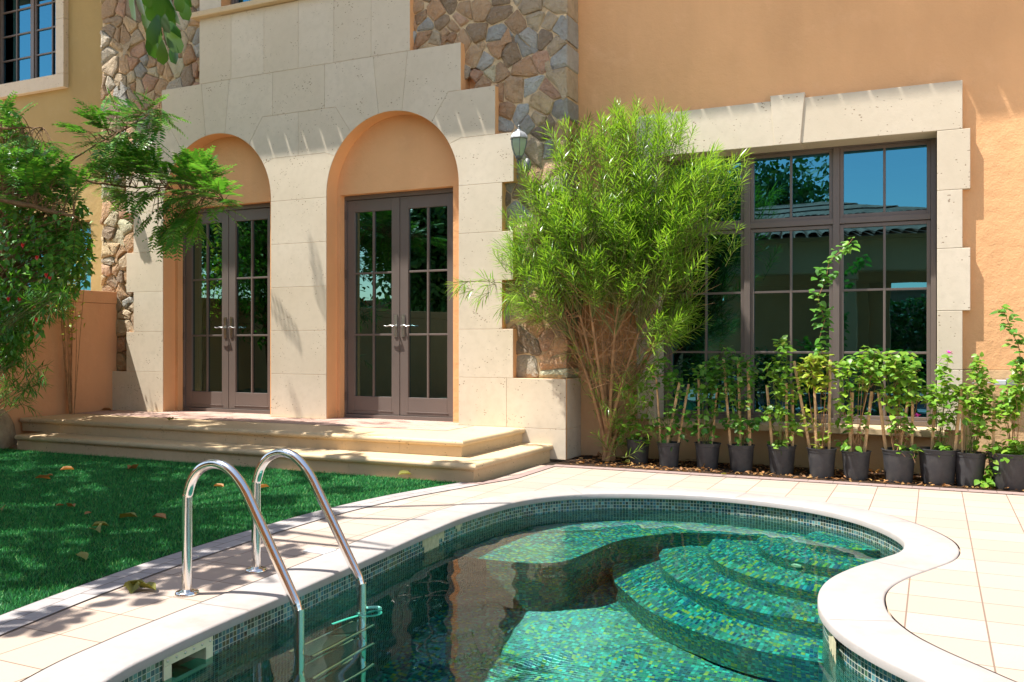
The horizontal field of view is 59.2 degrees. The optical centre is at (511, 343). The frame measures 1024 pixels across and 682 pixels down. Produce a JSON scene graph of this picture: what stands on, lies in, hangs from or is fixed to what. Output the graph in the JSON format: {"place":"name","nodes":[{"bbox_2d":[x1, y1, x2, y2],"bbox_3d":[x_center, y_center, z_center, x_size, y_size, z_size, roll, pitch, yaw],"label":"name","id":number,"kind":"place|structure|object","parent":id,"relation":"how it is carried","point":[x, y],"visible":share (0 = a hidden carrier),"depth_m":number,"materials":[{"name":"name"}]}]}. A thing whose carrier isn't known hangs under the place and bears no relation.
{"place":"outdoors","nodes":[
{"label":"outdoors","id":0,"kind":"place"},
{"bbox_2d":[0,447,458,614],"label":"lawn base","id":1,"kind":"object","parent":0,"point":[125,542],"visible":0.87,"depth_m":6.32,"materials":[{"name":"green plant"}]},
{"bbox_2d":[0,409,16,448],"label":"planter mound","id":2,"kind":"object","parent":1,"relation":"on","point":[7,432],"visible":0.95,"depth_m":10.00,"materials":[{"name":"beige stone"}]},
{"bbox_2d":[0,283,77,415],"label":"oleander","id":3,"kind":"object","parent":1,"relation":"on","point":[61,302],"visible":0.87,"depth_m":8.93,"materials":[{"name":"green plant"}]},
{"bbox_2d":[35,475,49,478],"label":"fallen leaf","id":4,"kind":"object","parent":1,"relation":"on","point":[43,476],"visible":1,"depth_m":7.58,"materials":[{"name":"brown plant"}]},
{"bbox_2d":[0,108,97,379],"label":"flowering bush","id":5,"kind":"object","parent":1,"relation":"on","point":[31,248],"visible":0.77,"depth_m":9.22,"materials":[{"name":"green plant"}]},
{"bbox_2d":[60,466,73,469],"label":"fallen leaf","id":6,"kind":"object","parent":1,"relation":"on","point":[66,467],"visible":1,"depth_m":8.08,"materials":[{"name":"orange plant"}]},
{"bbox_2d":[76,551,88,559],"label":"fallen leaf","id":7,"kind":"object","parent":1,"relation":"on","point":[82,554],"visible":1,"depth_m":4.79,"materials":[{"name":"plant"}]},
{"bbox_2d":[89,523,101,531],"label":"fallen leaf","id":8,"kind":"object","parent":1,"relation":"on","point":[98,528],"visible":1,"depth_m":5.44,"materials":[{"name":"brown plant"}]},
{"bbox_2d":[92,521,107,525],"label":"fallen leaf","id":9,"kind":"object","parent":1,"relation":"on","point":[97,523],"visible":0.84,"depth_m":5.58,"materials":[{"name":"plant"}]},
{"bbox_2d":[0,85,249,279],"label":"feathery tree","id":10,"kind":"object","parent":1,"relation":"on","point":[30,169],"visible":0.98,"depth_m":9.02,"materials":[{"name":"green plant"}]},
{"bbox_2d":[120,512,136,517],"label":"fallen leaf","id":11,"kind":"object","parent":1,"relation":"on","point":[131,514],"visible":1,"depth_m":5.87,"materials":[{"name":"plant"}]},
{"bbox_2d":[127,464,137,468],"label":"fallen leaf","id":12,"kind":"object","parent":1,"relation":"on","point":[133,466],"visible":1,"depth_m":8.19,"materials":[{"name":"brown plant"}]},
{"bbox_2d":[153,513,165,518],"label":"fallen leaf","id":13,"kind":"object","parent":1,"relation":"on","point":[162,515],"visible":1,"depth_m":5.86,"materials":[{"name":"orange plant"}]},
{"bbox_2d":[129,0,191,64],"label":"broadleaf tree","id":14,"kind":"object","parent":1,"relation":"on","point":[160,18],"visible":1,"depth_m":4.70,"materials":[{"name":"green plant"}]},
{"bbox_2d":[398,470,410,474],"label":"fallen leaf","id":15,"kind":"object","parent":1,"relation":"on","point":[404,472],"visible":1,"depth_m":7.70,"materials":[{"name":"yellow plant"}]},
{"bbox_2d":[0,465,1023,681],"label":"deck","id":16,"kind":"structure","parent":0,"point":[967,604],"depth_m":4.63,"materials":[{"name":"beige stone"}]},
{"bbox_2d":[125,581,140,593],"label":"fallen leaf","id":17,"kind":"object","parent":16,"relation":"on","point":[130,587],"visible":1,"depth_m":4.21,"materials":[{"name":"plant"}]},
{"bbox_2d":[123,579,145,586],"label":"fallen leaf","id":18,"kind":"object","parent":16,"relation":"on","point":[141,581],"visible":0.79,"depth_m":4.26,"materials":[{"name":"plant"}]},
{"bbox_2d":[138,582,155,589],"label":"fallen leaf","id":19,"kind":"object","parent":16,"relation":"on","point":[151,585],"visible":1,"depth_m":4.20,"materials":[{"name":"plant"}]},
{"bbox_2d":[0,482,479,634],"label":"lawn kerb","id":20,"kind":"structure","parent":16,"relation":"on","point":[25,615],"depth_m":4.62,"materials":[{"name":"white stone"}]},
{"bbox_2d":[175,448,365,642],"bbox_3d":[-1.096,1.461,4.222,0.774,1.878,0.575,0,0,25],"label":"pool ladder","id":21,"kind":"object","parent":16,"relation":"attached to","point":[259,527],"visible":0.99,"depth_m":4.13,"materials":[{"name":"metal"}]},
{"bbox_2d":[303,547,336,554],"bbox_3d":[-1.067,1.150,5.009,0.150,0.008,0.110,0,0,28],"label":"drain cover","id":22,"kind":"object","parent":16,"relation":"on","point":[318,550],"visible":1,"depth_m":5.00,"materials":[{"name":"white plastic"}]},
{"bbox_2d":[462,465,553,483],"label":"step kerb","id":23,"kind":"structure","parent":16,"relation":"on","point":[525,473],"depth_m":7.79,"materials":[{"name":"beige stone"}]},
{"bbox_2d":[5,445,1023,681],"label":"ground","id":24,"kind":"structure","parent":0,"point":[553,461],"depth_m":4.14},
{"bbox_2d":[0,290,116,434],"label":"garden wall","id":25,"kind":"structure","parent":24,"relation":"on","point":[97,351],"depth_m":11.11,"materials":[{"name":"paint"}]},
{"bbox_2d":[0,0,126,410],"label":"neighbouring villa","id":26,"kind":"object","parent":24,"relation":"on","point":[50,58],"visible":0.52,"depth_m":12.59,"materials":[{"name":"paint"}]},
{"bbox_2d":[0,0,55,83],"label":"window","id":27,"kind":"structure","parent":26,"relation":"in","point":[27,27],"depth_m":13.20,"materials":[{"name":"brown metal"}]},
{"bbox_2d":[8,222,90,289],"bbox_3d":[-6.559,-0.725,12.956,1.930,1.950,0.100,0,0,25],"label":"window","id":28,"kind":"structure","parent":26,"relation":"in","point":[88,278],"depth_m":12.68,"materials":[{"name":"blue glass"}]},
{"bbox_2d":[56,221,96,413],"bbox_3d":[-5.415,-0.270,10.912,0.544,2.842,1.092,0,0,-34],"label":"climbing plant","id":29,"kind":"object","parent":24,"relation":"on","point":[68,376],"visible":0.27,"depth_m":10.88,"materials":[{"name":"green plant"}]},
{"bbox_2d":[14,410,552,482],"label":"entrance steps","id":30,"kind":"structure","parent":24,"relation":"on","point":[439,450],"depth_m":8.83,"materials":[{"name":"stone"}]},
{"bbox_2d":[22,487,1013,681],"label":"swimming pool","id":31,"kind":"structure","parent":24,"relation":"in","point":[868,637],"depth_m":4.33,"materials":[{"name":"stone"}]},
{"bbox_2d":[161,509,895,681],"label":"pool water","id":32,"kind":"structure","parent":31,"relation":"in","point":[616,595],"depth_m":4.31,"materials":[{"name":"teal liquid"}]},
{"bbox_2d":[366,606,381,609],"bbox_3d":[-0.716,1.323,4.264,0.133,0.113,0.258,0,0,38],"label":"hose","id":33,"kind":"object","parent":32,"relation":"in","point":[378,607],"visible":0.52,"depth_m":4.36,"materials":[{"name":"plastic"}]},
{"bbox_2d":[100,0,1023,475],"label":"villa","id":34,"kind":"object","parent":24,"relation":"on","point":[366,148],"visible":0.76,"depth_m":9.22,"materials":[{"name":"stone"}]},
{"bbox_2d":[107,170,125,201],"bbox_3d":[-4.978,-2.004,11.379,0.196,0.440,0.295,0,0,25],"label":"wall lantern","id":35,"kind":"object","parent":34,"relation":"attached to","point":[113,183],"depth_m":11.28,"materials":[{"name":"paint"}]},
{"bbox_2d":[183,203,269,413],"bbox_3d":[-3.497,-0.420,11.146,1.530,2.550,0.161,0,0,25],"label":"french door","id":36,"kind":"structure","parent":34,"relation":"in","point":[226,288],"depth_m":11.13,"materials":[{"name":"brown metal"}]},
{"bbox_2d":[231,0,249,3],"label":"upper window","id":37,"kind":"structure","parent":34,"relation":"in","point":[232,1],"depth_m":10.92,"materials":[{"name":"blue glass"}]},
{"bbox_2d":[344,187,452,421],"bbox_3d":[-1.251,-0.420,10.094,1.530,2.550,0.161,0,0,25],"label":"french door","id":38,"kind":"structure","parent":34,"relation":"in","point":[398,246],"depth_m":10.09,"materials":[{"name":"brown metal"}]},
{"bbox_2d":[510,125,530,170],"bbox_3d":[0.095,-1.959,9.002,0.196,0.440,0.295,0,0,25],"label":"wall lantern","id":39,"kind":"object","parent":34,"relation":"attached to","point":[518,138],"depth_m":8.90,"materials":[{"name":"glass"}]},
{"bbox_2d":[664,138,935,426],"bbox_3d":[2.704,-0.569,8.688,2.507,2.633,0.100,0,0,25],"label":"large window","id":40,"kind":"structure","parent":34,"relation":"in","point":[799,205],"depth_m":8.57,"materials":[{"name":"glass"}]},
{"bbox_2d":[972,378,1016,384],"bbox_3d":[4.097,0.327,7.659,0.336,0.064,0.097,0,0,25],"label":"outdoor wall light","id":41,"kind":"object","parent":34,"relation":"attached to","point":[1002,382],"visible":0.53,"depth_m":7.59,"materials":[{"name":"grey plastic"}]},
{"bbox_2d":[554,464,1023,494],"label":"bed kerb","id":42,"kind":"structure","parent":24,"relation":"on","point":[870,484],"depth_m":7.57,"materials":[{"name":"beige stone"}]},
{"bbox_2d":[556,455,1023,491],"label":"planting bed","id":43,"kind":"object","parent":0,"point":[726,470],"visible":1,"depth_m":8.09,"materials":[{"name":"soil"}]},
{"bbox_2d":[447,93,755,460],"bbox_3d":[0.872,-0.587,8.707,3.020,3.573,1.278,0,0,25],"label":"willowy shrub","id":44,"kind":"object","parent":43,"relation":"on","point":[625,240],"visible":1,"depth_m":8.48,"materials":[{"name":"green plant"}]},
{"bbox_2d":[611,357,659,463],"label":"potted plant","id":45,"kind":"object","parent":43,"relation":"on","point":[634,441],"visible":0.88,"depth_m":8.61,"materials":[{"name":"green plant"}]},
{"bbox_2d":[645,356,695,466],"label":"potted plant","id":46,"kind":"object","parent":43,"relation":"on","point":[668,451],"visible":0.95,"depth_m":8.39,"materials":[{"name":"green plant"}]},
{"bbox_2d":[683,355,736,469],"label":"potted plant","id":47,"kind":"object","parent":43,"relation":"on","point":[707,452],"visible":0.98,"depth_m":8.25,"materials":[{"name":"green plant"}]},
{"bbox_2d":[715,347,763,471],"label":"potted plant","id":48,"kind":"object","parent":43,"relation":"on","point":[741,452],"visible":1,"depth_m":8.09,"materials":[{"name":"green plant"}]},
{"bbox_2d":[755,335,804,474],"bbox_3d":[2.371,0.535,7.974,0.442,1.225,0.440,0,0,25],"label":"potted plant","id":49,"kind":"object","parent":43,"relation":"on","point":[781,456],"visible":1,"depth_m":7.91,"materials":[{"name":"green plant"}]},
{"bbox_2d":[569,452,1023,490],"bbox_3d":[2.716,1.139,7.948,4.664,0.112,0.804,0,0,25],"label":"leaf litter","id":50,"kind":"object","parent":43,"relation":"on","point":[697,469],"visible":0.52,"depth_m":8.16,"materials":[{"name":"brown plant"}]},
{"bbox_2d":[792,237,859,477],"bbox_3d":[2.685,0.118,7.723,0.567,2.057,0.494,0,-1,25],"label":"potted plant","id":51,"kind":"object","parent":43,"relation":"on","point":[821,461],"visible":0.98,"depth_m":7.75,"materials":[{"name":"green plant"}]},
{"bbox_2d":[831,345,886,479],"bbox_3d":[2.913,0.579,7.609,0.484,1.138,0.458,0,0,32],"label":"potted plant","id":52,"kind":"object","parent":43,"relation":"on","point":[856,461],"visible":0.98,"depth_m":7.60,"materials":[{"name":"green plant"}]},
{"bbox_2d":[872,350,930,482],"bbox_3d":[3.226,0.602,7.489,0.463,1.092,0.442,0,0,8],"label":"potted plant","id":53,"kind":"object","parent":43,"relation":"on","point":[899,461],"visible":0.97,"depth_m":7.44,"materials":[{"name":"green plant"}]},
{"bbox_2d":[917,350,969,484],"bbox_3d":[3.517,0.600,7.343,0.394,1.094,0.504,1,0,25],"label":"potted plant","id":54,"kind":"object","parent":43,"relation":"on","point":[937,461],"visible":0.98,"depth_m":7.32,"materials":[{"name":"green plant"}]},
{"bbox_2d":[953,352,1004,486],"bbox_3d":[3.746,0.604,7.257,0.384,1.087,0.475,1,0,25],"label":"potted plant","id":55,"kind":"object","parent":43,"relation":"on","point":[970,465],"visible":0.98,"depth_m":7.22,"materials":[{"name":"green plant"}]},
{"bbox_2d":[974,304,1023,490],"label":"potted plant","id":56,"kind":"object","parent":43,"relation":"on","point":[1004,468],"visible":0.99,"depth_m":7.12,"materials":[{"name":"green plant"}]}
]}

